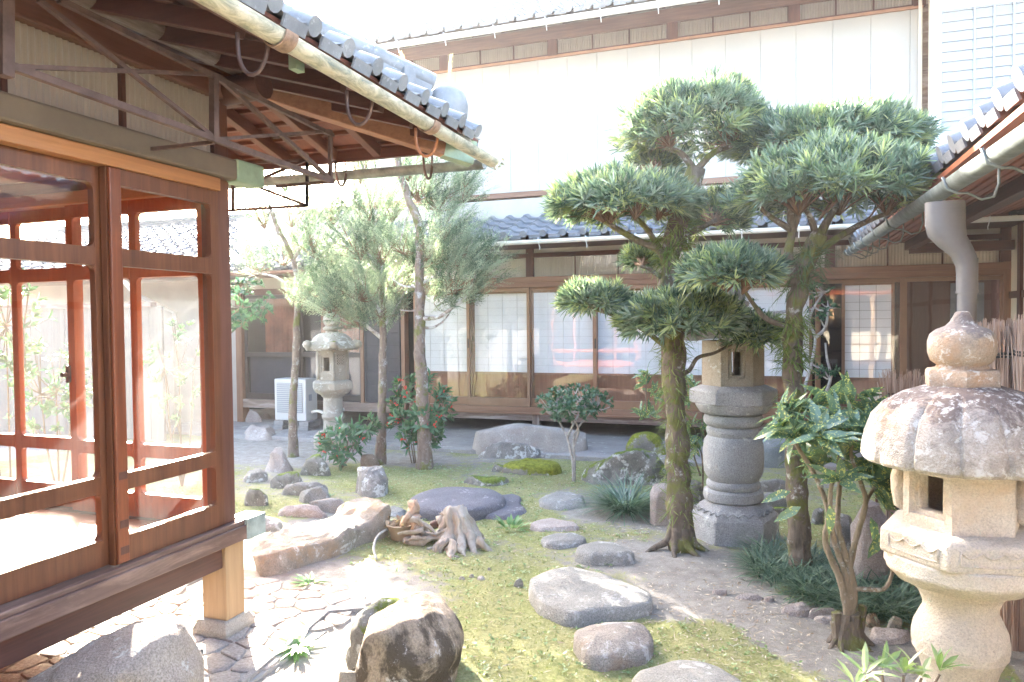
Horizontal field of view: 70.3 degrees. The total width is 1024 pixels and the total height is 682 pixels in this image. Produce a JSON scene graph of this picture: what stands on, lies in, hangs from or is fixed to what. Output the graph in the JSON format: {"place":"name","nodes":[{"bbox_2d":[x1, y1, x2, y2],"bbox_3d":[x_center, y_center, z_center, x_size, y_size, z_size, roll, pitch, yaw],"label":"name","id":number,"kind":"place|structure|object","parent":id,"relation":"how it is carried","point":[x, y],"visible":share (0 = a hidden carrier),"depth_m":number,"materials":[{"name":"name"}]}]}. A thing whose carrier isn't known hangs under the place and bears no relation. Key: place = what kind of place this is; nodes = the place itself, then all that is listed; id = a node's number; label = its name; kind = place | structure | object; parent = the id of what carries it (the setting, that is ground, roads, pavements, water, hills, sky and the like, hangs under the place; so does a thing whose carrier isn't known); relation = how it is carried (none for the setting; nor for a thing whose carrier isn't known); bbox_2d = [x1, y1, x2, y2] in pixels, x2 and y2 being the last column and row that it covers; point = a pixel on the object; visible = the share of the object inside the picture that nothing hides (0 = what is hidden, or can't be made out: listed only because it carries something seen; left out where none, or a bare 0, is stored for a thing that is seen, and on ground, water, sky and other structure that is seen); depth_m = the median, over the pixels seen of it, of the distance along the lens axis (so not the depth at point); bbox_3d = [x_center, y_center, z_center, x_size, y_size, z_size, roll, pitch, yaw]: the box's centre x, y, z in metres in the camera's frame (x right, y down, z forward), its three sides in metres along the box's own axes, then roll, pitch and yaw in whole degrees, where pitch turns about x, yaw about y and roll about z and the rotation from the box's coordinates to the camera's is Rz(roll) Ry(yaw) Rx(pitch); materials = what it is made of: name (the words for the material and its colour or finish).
{"place":"outdoors","nodes":[
{"label":"outdoors","id":0,"kind":"place"},
{"bbox_2d":[0,302,165,440],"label":"garden wall","id":1,"kind":"structure","parent":0,"point":[54,333],"depth_m":11.03,"materials":[{"name":"paint"}]},
{"bbox_2d":[0,577,370,681],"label":"paved path","id":2,"kind":"structure","parent":0,"point":[236,657],"depth_m":4.07,"materials":[{"name":"stone"}]},
{"bbox_2d":[269,625,329,662],"bbox_3d":[-1.127,1.582,3.776,0.296,0.092,0.344,0,2,20],"label":"weed","id":3,"kind":"object","parent":2,"relation":"on","point":[301,650],"visible":0.95,"depth_m":3.78,"materials":[{"name":"green plant"}]},
{"bbox_2d":[0,0,449,304],"label":"sky","id":4,"kind":"structure","parent":0,"point":[351,16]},
{"bbox_2d":[0,0,504,668],"label":"veranda house","id":5,"kind":"structure","parent":0,"point":[112,112],"depth_m":3.52,"materials":[{"name":"brown wood"}]},
{"bbox_2d":[0,207,87,506],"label":"end window","id":6,"kind":"structure","parent":5,"relation":"in","point":[15,276],"depth_m":4.50,"materials":[{"name":"brown wood"}]},
{"bbox_2d":[0,144,108,604],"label":"sliding window","id":7,"kind":"structure","parent":5,"relation":"in","point":[18,581],"depth_m":3.12,"materials":[{"name":"brown wood"}]},
{"bbox_2d":[64,197,207,519],"bbox_3d":[-2.138,0.103,4.154,1.025,1.805,0.042,0,2,20],"label":"end window","id":8,"kind":"structure","parent":5,"relation":"in","point":[142,503],"depth_m":4.14,"materials":[{"name":"brown wood"}]},
{"bbox_2d":[99,166,224,565],"bbox_3d":[-1.695,0.107,3.585,0.042,1.790,0.700,0,2,20],"label":"sliding window","id":9,"kind":"structure","parent":5,"relation":"in","point":[147,539],"depth_m":3.60,"materials":[{"name":"brown wood"}]},
{"bbox_2d":[0,409,1023,681],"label":"ground","id":10,"kind":"structure","parent":0,"point":[322,663],"depth_m":4.76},
{"bbox_2d":[0,267,57,477],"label":"back garden shrub","id":11,"kind":"object","parent":10,"relation":"on","point":[8,337],"visible":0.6,"depth_m":6.23,"materials":[{"name":"green plant"}]},
{"bbox_2d":[0,337,92,481],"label":"back garden shrub","id":12,"kind":"object","parent":10,"relation":"on","point":[47,409],"visible":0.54,"depth_m":6.93,"materials":[{"name":"green plant"}]},
{"bbox_2d":[27,614,207,681],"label":"boulder","id":13,"kind":"object","parent":10,"relation":"on","point":[162,648],"visible":1,"depth_m":2.75,"materials":[{"name":"grey stone"}]},
{"bbox_2d":[143,317,199,485],"bbox_3d":[-3.533,0.638,7.641,0.813,1.774,0.804,0,2,20],"label":"back garden shrub","id":14,"kind":"object","parent":10,"relation":"on","point":[181,377],"visible":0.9,"depth_m":7.60,"materials":[{"name":"green plant"}]},
{"bbox_2d":[0,207,409,421],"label":"wing","id":15,"kind":"structure","parent":10,"relation":"on","point":[176,298],"depth_m":12.15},
{"bbox_2d":[244,295,300,399],"bbox_3d":[-3.925,0.103,12.055,1.080,1.718,0.188,0,2,20],"label":"dark window","id":16,"kind":"structure","parent":15,"relation":"in","point":[272,364],"depth_m":12.10,"materials":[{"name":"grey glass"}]},
{"bbox_2d":[300,293,360,401],"bbox_3d":[-2.873,0.101,11.729,1.160,1.718,0.188,0,2,20],"label":"dark window","id":17,"kind":"structure","parent":15,"relation":"in","point":[354,395],"depth_m":11.70,"materials":[{"name":"grey glass"}]},
{"bbox_2d":[198,273,275,333],"bbox_3d":[-3.152,0.365,8.299,0.905,2.270,0.775,0,2,20],"label":"camellia","id":18,"kind":"object","parent":10,"relation":"on","point":[241,316],"visible":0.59,"depth_m":8.26,"materials":[{"name":"green plant"}]},
{"bbox_2d":[243,469,266,482],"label":"rock","id":19,"kind":"object","parent":10,"relation":"on","point":[256,476],"visible":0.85,"depth_m":7.79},
{"bbox_2d":[244,488,267,505],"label":"rock","id":20,"kind":"object","parent":10,"relation":"on","point":[255,497],"visible":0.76,"depth_m":6.72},
{"bbox_2d":[267,446,292,472],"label":"rock","id":21,"kind":"object","parent":10,"relation":"on","point":[279,460],"visible":0.85,"depth_m":8.31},
{"bbox_2d":[269,471,306,488],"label":"rock","id":22,"kind":"object","parent":10,"relation":"on","point":[277,480],"visible":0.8,"depth_m":7.47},
{"bbox_2d":[238,606,365,681],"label":"kerb","id":23,"kind":"structure","parent":10,"relation":"on","point":[252,673],"depth_m":3.79,"materials":[{"name":"stone"}]},
{"bbox_2d":[278,503,328,516],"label":"rock","id":24,"kind":"object","parent":10,"relation":"on","point":[314,510],"visible":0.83,"depth_m":6.37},
{"bbox_2d":[230,163,377,457],"bbox_3d":[-2.650,-0.802,9.127,2.457,4.680,1.361,0,2,20],"label":"conifer","id":25,"kind":"object","parent":10,"relation":"on","point":[293,253],"visible":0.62,"depth_m":9.14,"materials":[{"name":"green plant"}]},
{"bbox_2d":[280,481,327,495],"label":"rock","id":26,"kind":"object","parent":10,"relation":"on","point":[288,488],"visible":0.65,"depth_m":7.11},
{"bbox_2d":[298,487,327,502],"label":"rock","id":27,"kind":"object","parent":10,"relation":"on","point":[305,496],"visible":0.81,"depth_m":6.84,"materials":[{"name":"stone"}]},
{"bbox_2d":[302,456,332,475],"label":"rock","id":28,"kind":"object","parent":10,"relation":"on","point":[319,466],"visible":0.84,"depth_m":8.07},
{"bbox_2d":[252,496,390,576],"bbox_3d":[-1.467,1.476,5.526,0.670,0.329,1.360,1,2,37],"label":"sunlit rock","id":29,"kind":"object","parent":10,"relation":"on","point":[349,525],"visible":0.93,"depth_m":5.36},
{"bbox_2d":[306,498,341,513],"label":"rock","id":30,"kind":"object","parent":10,"relation":"on","point":[330,506],"visible":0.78,"depth_m":6.50,"materials":[{"name":"stone"}]},
{"bbox_2d":[302,312,361,448],"bbox_3d":[-2.448,0.535,9.931,0.865,1.924,0.814,0,2,20],"label":"stone lantern","id":31,"kind":"object","parent":10,"relation":"on","point":[332,384],"visible":0.9,"depth_m":9.76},
{"bbox_2d":[313,410,382,470],"bbox_3d":[-1.927,1.164,8.485,0.800,0.694,0.602,-2,2,-31],"label":"berry shrub","id":32,"kind":"object","parent":10,"relation":"on","point":[328,444],"visible":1,"depth_m":8.35,"materials":[{"name":"green plant"}]},
{"bbox_2d":[289,160,432,464],"bbox_3d":[-1.757,-1.014,8.540,1.692,5.120,1.337,-1,2,0],"label":"conifer","id":33,"kind":"object","parent":10,"relation":"on","point":[360,296],"visible":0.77,"depth_m":8.57,"materials":[{"name":"green plant"}]},
{"bbox_2d":[345,597,396,670],"bbox_3d":[-0.689,1.476,3.654,0.315,0.365,0.323,0,2,20],"label":"boulder","id":34,"kind":"object","parent":10,"relation":"on","point":[357,629],"visible":0.29,"depth_m":3.56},
{"bbox_2d":[356,465,387,496],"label":"rock","id":35,"kind":"object","parent":10,"relation":"on","point":[371,481],"visible":0.89,"depth_m":7.12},
{"bbox_2d":[384,515,421,540],"bbox_3d":[-0.889,1.452,5.673,0.296,0.198,0.297,0,2,20],"label":"plant pot","id":36,"kind":"object","parent":10,"relation":"on","point":[395,528],"visible":0.81,"depth_m":5.60,"materials":[{"name":"ceramic"}]},
{"bbox_2d":[354,590,464,681],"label":"boulder","id":37,"kind":"object","parent":10,"relation":"on","point":[414,636],"visible":1,"depth_m":3.33,"materials":[{"name":"stone"}]},
{"bbox_2d":[402,499,421,537],"bbox_3d":[-0.762,1.387,5.605,0.184,0.320,0.154,0,2,20],"label":"driftwood","id":38,"kind":"object","parent":10,"relation":"on","point":[413,507],"visible":0.67,"depth_m":5.57,"materials":[{"name":"brown wood"}]},
{"bbox_2d":[385,367,457,462],"bbox_3d":[-1.095,0.885,8.692,0.905,1.171,0.870,0,2,20],"label":"berry shrub","id":39,"kind":"object","parent":10,"relation":"on","point":[436,425],"visible":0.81,"depth_m":8.57,"materials":[{"name":"green plant"}]},
{"bbox_2d":[365,156,527,469],"bbox_3d":[-0.811,-0.916,8.487,2.103,4.907,1.244,0,2,20],"label":"conifer","id":40,"kind":"object","parent":10,"relation":"on","point":[469,262],"visible":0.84,"depth_m":8.37,"materials":[{"name":"green plant"}]},
{"bbox_2d":[400,502,493,558],"bbox_3d":[-0.490,1.481,5.487,0.779,0.487,0.548,0,2,20],"label":"tree stump","id":41,"kind":"object","parent":10,"relation":"on","point":[452,528],"visible":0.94,"depth_m":5.48,"materials":[{"name":"brown wood"}]},
{"bbox_2d":[409,487,505,520],"bbox_3d":[-0.496,1.480,6.613,0.888,0.151,0.885,0,2,20],"label":"rock","id":42,"kind":"object","parent":10,"relation":"on","point":[478,503],"visible":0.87,"depth_m":6.47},
{"bbox_2d":[463,475,508,485],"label":"rock","id":43,"kind":"object","parent":10,"relation":"on","point":[493,480],"visible":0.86,"depth_m":7.54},
{"bbox_2d":[485,494,527,519],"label":"flat stone","id":44,"kind":"object","parent":10,"relation":"on","point":[514,507],"visible":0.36,"depth_m":6.41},
{"bbox_2d":[501,459,562,474],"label":"rock","id":45,"kind":"object","parent":10,"relation":"on","point":[532,467],"visible":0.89,"depth_m":8.02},
{"bbox_2d":[531,518,579,531],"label":"stepping stone","id":46,"kind":"object","parent":10,"relation":"on","point":[552,524],"visible":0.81,"depth_m":5.85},
{"bbox_2d":[538,491,586,509],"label":"stepping stone","id":47,"kind":"object","parent":10,"relation":"on","point":[557,500],"visible":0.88,"depth_m":6.60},
{"bbox_2d":[540,533,585,549],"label":"stepping stone","id":48,"kind":"object","parent":10,"relation":"on","point":[559,541],"visible":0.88,"depth_m":5.45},
{"bbox_2d":[534,382,613,481],"bbox_3d":[0.647,0.953,7.620,0.768,1.057,0.703,-1,2,-29],"label":"tree","id":49,"kind":"object","parent":10,"relation":"on","point":[555,408],"visible":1,"depth_m":7.55,"materials":[{"name":"green plant"}]},
{"bbox_2d":[131,451,1017,681],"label":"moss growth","id":50,"kind":"object","parent":10,"relation":"on","point":[505,581],"visible":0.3,"depth_m":5.10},
{"bbox_2d":[149,445,1019,681],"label":"leaf litter","id":51,"kind":"object","parent":10,"relation":"on","point":[745,632],"visible":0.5,"depth_m":4.17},
{"bbox_2d":[528,567,653,626],"bbox_3d":[0.440,1.560,4.486,0.722,0.146,0.825,-1,2,-16],"label":"stepping stone","id":52,"kind":"object","parent":10,"relation":"on","point":[570,597],"visible":0.91,"depth_m":4.26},
{"bbox_2d":[575,540,634,565],"bbox_3d":[0.657,1.534,5.200,0.434,0.163,0.354,-1,2,2],"label":"stepping stone","id":53,"kind":"object","parent":10,"relation":"on","point":[597,552],"visible":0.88,"depth_m":5.06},
{"bbox_2d":[571,621,653,671],"bbox_3d":[0.524,1.577,3.756,0.448,0.160,0.407,-1,2,-17],"label":"stepping stone","id":54,"kind":"object","parent":10,"relation":"on","point":[606,646],"visible":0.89,"depth_m":3.65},
{"bbox_2d":[571,467,664,526],"bbox_3d":[1.001,1.363,6.415,1.136,0.405,1.160,0,2,20],"label":"grass tuft","id":55,"kind":"object","parent":10,"relation":"on","point":[620,502],"visible":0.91,"depth_m":6.39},
{"bbox_2d":[582,447,664,485],"bbox_3d":[1.184,1.339,7.680,0.875,0.446,0.505,-1,2,-2],"label":"rock","id":56,"kind":"object","parent":10,"relation":"on","point":[621,461],"visible":0.85,"depth_m":7.52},
{"bbox_2d":[237,0,1023,429],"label":"house","id":57,"kind":"structure","parent":10,"relation":"on","point":[545,86],"depth_m":10.34,"materials":[{"name":"paint"}]},
{"bbox_2d":[413,56,439,71],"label":"upper window","id":58,"kind":"structure","parent":57,"relation":"in","point":[432,64],"depth_m":11.69,"materials":[{"name":"beige glass"}]},
{"bbox_2d":[413,290,466,403],"bbox_3d":[-1.062,0.088,11.003,0.924,1.718,0.041,0,2,20],"label":"glass door","id":59,"kind":"structure","parent":57,"relation":"in","point":[461,399],"depth_m":11.06,"materials":[{"name":"brown wood"}]},
{"bbox_2d":[449,50,480,68],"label":"upper window","id":60,"kind":"structure","parent":57,"relation":"in","point":[474,58],"depth_m":11.48,"materials":[{"name":"beige glass"}]},
{"bbox_2d":[481,46,513,64],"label":"upper window","id":61,"kind":"structure","parent":57,"relation":"in","point":[505,54],"depth_m":11.30,"materials":[{"name":"beige glass"}]},
{"bbox_2d":[466,287,530,406],"bbox_3d":[-0.202,0.090,10.645,0.984,1.718,0.048,0,2,20],"label":"glass door","id":62,"kind":"structure","parent":57,"relation":"in","point":[492,401],"depth_m":10.61,"materials":[{"name":"brown wood"}]},
{"bbox_2d":[514,41,547,59],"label":"upper window","id":63,"kind":"structure","parent":57,"relation":"in","point":[539,49],"depth_m":11.12,"materials":[{"name":"beige glass"}]},
{"bbox_2d":[530,287,593,407],"bbox_3d":[0.717,0.088,10.366,0.984,1.718,0.048,0,2,20],"label":"glass door","id":64,"kind":"structure","parent":57,"relation":"in","point":[535,288],"depth_m":10.49,"materials":[{"name":"brown wood"}]},
{"bbox_2d":[557,34,592,53],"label":"upper window","id":65,"kind":"structure","parent":57,"relation":"in","point":[583,43],"depth_m":10.88,"materials":[{"name":"beige glass"}]},
{"bbox_2d":[593,29,629,48],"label":"upper window","id":66,"kind":"structure","parent":57,"relation":"in","point":[619,38],"depth_m":10.70,"materials":[{"name":"beige glass"}]},
{"bbox_2d":[593,284,664,410],"bbox_3d":[1.607,0.090,10.001,0.984,1.718,0.048,0,2,20],"label":"glass door","id":67,"kind":"structure","parent":57,"relation":"in","point":[618,405],"depth_m":10.05,"materials":[{"name":"brown wood"}]},
{"bbox_2d":[630,23,667,43],"bbox_3d":[1.980,-4.431,10.524,0.547,0.230,0.050,0,2,20],"label":"upper window","id":68,"kind":"structure","parent":57,"relation":"in","point":[660,32],"depth_m":10.52,"materials":[{"name":"beige glass"}]},
{"bbox_2d":[678,17,713,37],"bbox_3d":[2.602,-4.431,10.302,0.493,0.230,0.050,0,2,20],"label":"upper window","id":69,"kind":"structure","parent":57,"relation":"in","point":[701,26],"depth_m":10.29,"materials":[{"name":"beige glass"}]},
{"bbox_2d":[714,11,750,32],"bbox_3d":[3.066,-4.431,10.137,0.493,0.230,0.050,0,2,20],"label":"upper window","id":70,"kind":"structure","parent":57,"relation":"in","point":[743,20],"depth_m":10.13,"materials":[{"name":"beige glass"}]},
{"bbox_2d":[751,6,788,27],"bbox_3d":[3.531,-4.431,9.971,0.493,0.230,0.050,0,2,20],"label":"upper window","id":71,"kind":"structure","parent":57,"relation":"in","point":[778,15],"depth_m":9.96,"materials":[{"name":"beige glass"}]},
{"bbox_2d":[759,280,818,415],"bbox_3d":[3.417,0.089,9.361,0.984,1.718,0.041,0,2,20],"label":"glass door","id":72,"kind":"structure","parent":57,"relation":"in","point":[772,409],"depth_m":9.19,"materials":[{"name":"brown wood"}]},
{"bbox_2d":[800,0,836,20],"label":"upper window","id":73,"kind":"structure","parent":57,"relation":"in","point":[824,9],"depth_m":9.76,"materials":[{"name":"beige glass"}]},
{"bbox_2d":[837,0,874,15],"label":"upper window","id":74,"kind":"structure","parent":57,"relation":"in","point":[844,7],"depth_m":9.61,"materials":[{"name":"beige glass"}]},
{"bbox_2d":[819,278,902,414],"bbox_3d":[4.336,0.088,9.081,0.984,1.718,0.041,0,2,20],"label":"glass door","id":75,"kind":"structure","parent":57,"relation":"in","point":[882,280],"depth_m":8.93,"materials":[{"name":"brown wood"}]},
{"bbox_2d":[875,0,913,10],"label":"upper window","id":76,"kind":"structure","parent":57,"relation":"in","point":[879,4],"depth_m":9.47,"materials":[{"name":"beige glass"}]},
{"bbox_2d":[895,280,998,385],"bbox_3d":[5.294,0.086,8.881,1.100,1.714,0.030,0,2,20],"label":"wooden door","id":77,"kind":"structure","parent":57,"relation":"in","point":[928,302],"depth_m":8.94,"materials":[{"name":"brown wood"}]},
{"bbox_2d":[903,275,1001,381],"bbox_3d":[5.288,0.088,8.743,1.060,1.718,0.041,0,2,20],"label":"glass door","id":78,"kind":"structure","parent":57,"relation":"in","point":[999,277],"depth_m":8.86,"materials":[{"name":"brown wood"}]},
{"bbox_2d":[950,282,983,326],"bbox_3d":[5.486,0.100,8.779,0.350,1.600,0.025,0,2,20],"label":"door panel","id":79,"kind":"structure","parent":57,"relation":"in","point":[980,296],"depth_m":8.72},
{"bbox_2d":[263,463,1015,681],"bbox_3d":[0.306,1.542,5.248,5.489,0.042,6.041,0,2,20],"label":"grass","id":80,"kind":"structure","parent":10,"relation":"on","point":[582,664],"depth_m":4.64,"materials":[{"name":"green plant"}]},
{"bbox_2d":[650,483,667,525],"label":"rock","id":81,"kind":"object","parent":10,"relation":"on","point":[657,495],"visible":0.59,"depth_m":6.00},
{"bbox_2d":[538,63,790,557],"bbox_3d":[1.102,-0.218,5.419,1.893,3.641,1.375,-1,2,-12],"label":"clipped tree","id":82,"kind":"object","parent":10,"relation":"on","point":[649,179],"visible":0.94,"depth_m":5.21,"materials":[{"name":"green plant"}]},
{"bbox_2d":[629,360,707,490],"bbox_3d":[1.577,0.826,7.164,0.851,1.317,0.487,-1,2,-5],"label":"broadleaf shrub","id":83,"kind":"object","parent":10,"relation":"on","point":[645,380],"visible":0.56,"depth_m":7.14,"materials":[{"name":"green plant"}]},
{"bbox_2d":[632,661,741,681],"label":"stepping stone","id":84,"kind":"object","parent":10,"relation":"on","point":[683,671],"visible":1,"depth_m":3.30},
{"bbox_2d":[683,283,778,547],"bbox_3d":[1.727,0.520,5.676,0.894,2.111,0.870,0,2,20],"label":"stone lantern","id":85,"kind":"object","parent":10,"relation":"on","point":[735,405],"visible":0.8,"depth_m":5.49,"materials":[{"name":"grey stone"}]},
{"bbox_2d":[760,478,786,491],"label":"rock","id":86,"kind":"object","parent":10,"relation":"on","point":[772,484],"visible":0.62,"depth_m":7.12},
{"bbox_2d":[749,280,840,420],"bbox_3d":[3.432,0.326,9.065,1.263,2.186,0.546,0,2,11],"label":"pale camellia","id":87,"kind":"object","parent":10,"relation":"on","point":[825,309],"visible":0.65,"depth_m":8.97,"materials":[{"name":"green plant"}]},
{"bbox_2d":[780,602,810,616],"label":"edging stone","id":88,"kind":"object","parent":10,"relation":"on","point":[796,609],"visible":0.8,"depth_m":4.15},
{"bbox_2d":[669,90,962,570],"bbox_3d":[2.085,-0.073,5.072,1.812,3.332,2.047,0,2,20],"label":"clipped tree","id":89,"kind":"object","parent":10,"relation":"on","point":[841,155],"visible":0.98,"depth_m":4.72,"materials":[{"name":"green plant"}]},
{"bbox_2d":[716,527,920,629],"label":"mondo grass","id":90,"kind":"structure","parent":10,"relation":"on","point":[819,576],"depth_m":4.47,"materials":[{"name":"plant"}]},
{"bbox_2d":[753,370,896,652],"bbox_3d":[1.744,0.888,3.825,0.932,1.469,0.642,-1,2,-13],"label":"speckled laurel","id":91,"kind":"object","parent":10,"relation":"on","point":[823,427],"visible":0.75,"depth_m":3.77,"materials":[{"name":"green plant"}]},
{"bbox_2d":[832,509,852,557],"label":"rock","id":92,"kind":"object","parent":10,"relation":"on","point":[846,520],"visible":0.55,"depth_m":5.00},
{"bbox_2d":[853,504,894,586],"bbox_3d":[2.316,1.328,4.660,0.288,0.596,0.437,0,2,20],"label":"rock","id":93,"kind":"object","parent":10,"relation":"on","point":[880,517],"visible":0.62,"depth_m":4.51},
{"bbox_2d":[873,629,907,645],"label":"rock","id":94,"kind":"object","parent":10,"relation":"on","point":[894,637],"visible":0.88,"depth_m":3.81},
{"bbox_2d":[832,641,967,681],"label":"broadleaf seedling","id":95,"kind":"object","parent":10,"relation":"on","point":[885,661],"visible":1,"depth_m":2.74,"materials":[{"name":"green plant"}]},
{"bbox_2d":[876,368,924,516],"bbox_3d":[2.540,0.863,4.752,0.284,1.360,0.274,-1,2,-15],"label":"brushwood bundle","id":96,"kind":"object","parent":10,"relation":"on","point":[891,386],"visible":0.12,"depth_m":4.72,"materials":[{"name":"wood"}]},
{"bbox_2d":[861,311,1023,681],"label":"stone lantern","id":97,"kind":"object","parent":10,"relation":"on","point":[945,440],"visible":0.99,"depth_m":2.92,"materials":[{"name":"stone"}]},
{"bbox_2d":[928,0,1023,150],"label":"annexe","id":98,"kind":"structure","parent":10,"relation":"on","point":[975,51],"depth_m":8.91,"materials":[{"name":"paint"}]},
{"bbox_2d":[977,318,1023,390],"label":"brushwood bundle","id":99,"kind":"object","parent":10,"relation":"on","point":[1001,363],"visible":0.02,"depth_m":3.93,"materials":[{"name":"brown wood"}]},
{"bbox_2d":[1000,597,1023,651],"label":"brushwood bundle","id":100,"kind":"object","parent":10,"relation":"on","point":[1012,614],"visible":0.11,"depth_m":3.69,"materials":[{"name":"brown wood"}]},
{"bbox_2d":[1009,314,1023,392],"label":"brushwood bundle","id":101,"kind":"object","parent":10,"relation":"on","point":[1017,352],"visible":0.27,"depth_m":3.85,"materials":[{"name":"brown wood"}]},
{"bbox_2d":[166,408,871,470],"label":"veranda pavement","id":102,"kind":"structure","parent":0,"point":[605,441],"depth_m":10.71,"materials":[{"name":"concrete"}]},
{"bbox_2d":[245,423,276,440],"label":"rock","id":103,"kind":"object","parent":102,"relation":"on","point":[260,432],"visible":0.81,"depth_m":10.60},
{"bbox_2d":[273,424,287,429],"bbox_3d":[-3.563,1.328,11.388,0.170,0.068,0.320,0,2,20],"label":"concrete block","id":104,"kind":"object","parent":102,"relation":"on","point":[281,427],"depth_m":11.24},
{"bbox_2d":[274,420,287,424],"bbox_3d":[-3.552,1.256,11.382,0.170,0.068,0.320,0,2,20],"label":"concrete block","id":105,"kind":"object","parent":104,"relation":"on","point":[280,422],"depth_m":11.24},
{"bbox_2d":[275,377,343,420],"bbox_3d":[-3.131,0.898,11.257,1.036,0.638,0.386,0,2,20],"label":"air conditioner","id":106,"kind":"object","parent":105,"relation":"on","point":[307,403],"visible":0.74,"depth_m":11.19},
{"bbox_2d":[476,443,538,458],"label":"rock","id":107,"kind":"object","parent":102,"relation":"on","point":[513,450],"visible":0.82,"depth_m":8.98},
{"bbox_2d":[471,422,588,454],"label":"step block","id":108,"kind":"structure","parent":102,"relation":"on","point":[541,438],"depth_m":9.10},
{"bbox_2d":[625,430,662,454],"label":"rock","id":109,"kind":"object","parent":102,"relation":"on","point":[642,439],"visible":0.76,"depth_m":8.81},
{"bbox_2d":[762,438,786,467],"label":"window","id":110,"kind":"structure","parent":102,"relation":"on","point":[773,458],"depth_m":8.25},
{"bbox_2d":[843,61,1023,324],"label":"wing","id":111,"kind":"structure","parent":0,"point":[979,154],"depth_m":3.68,"materials":[{"name":"tile"}]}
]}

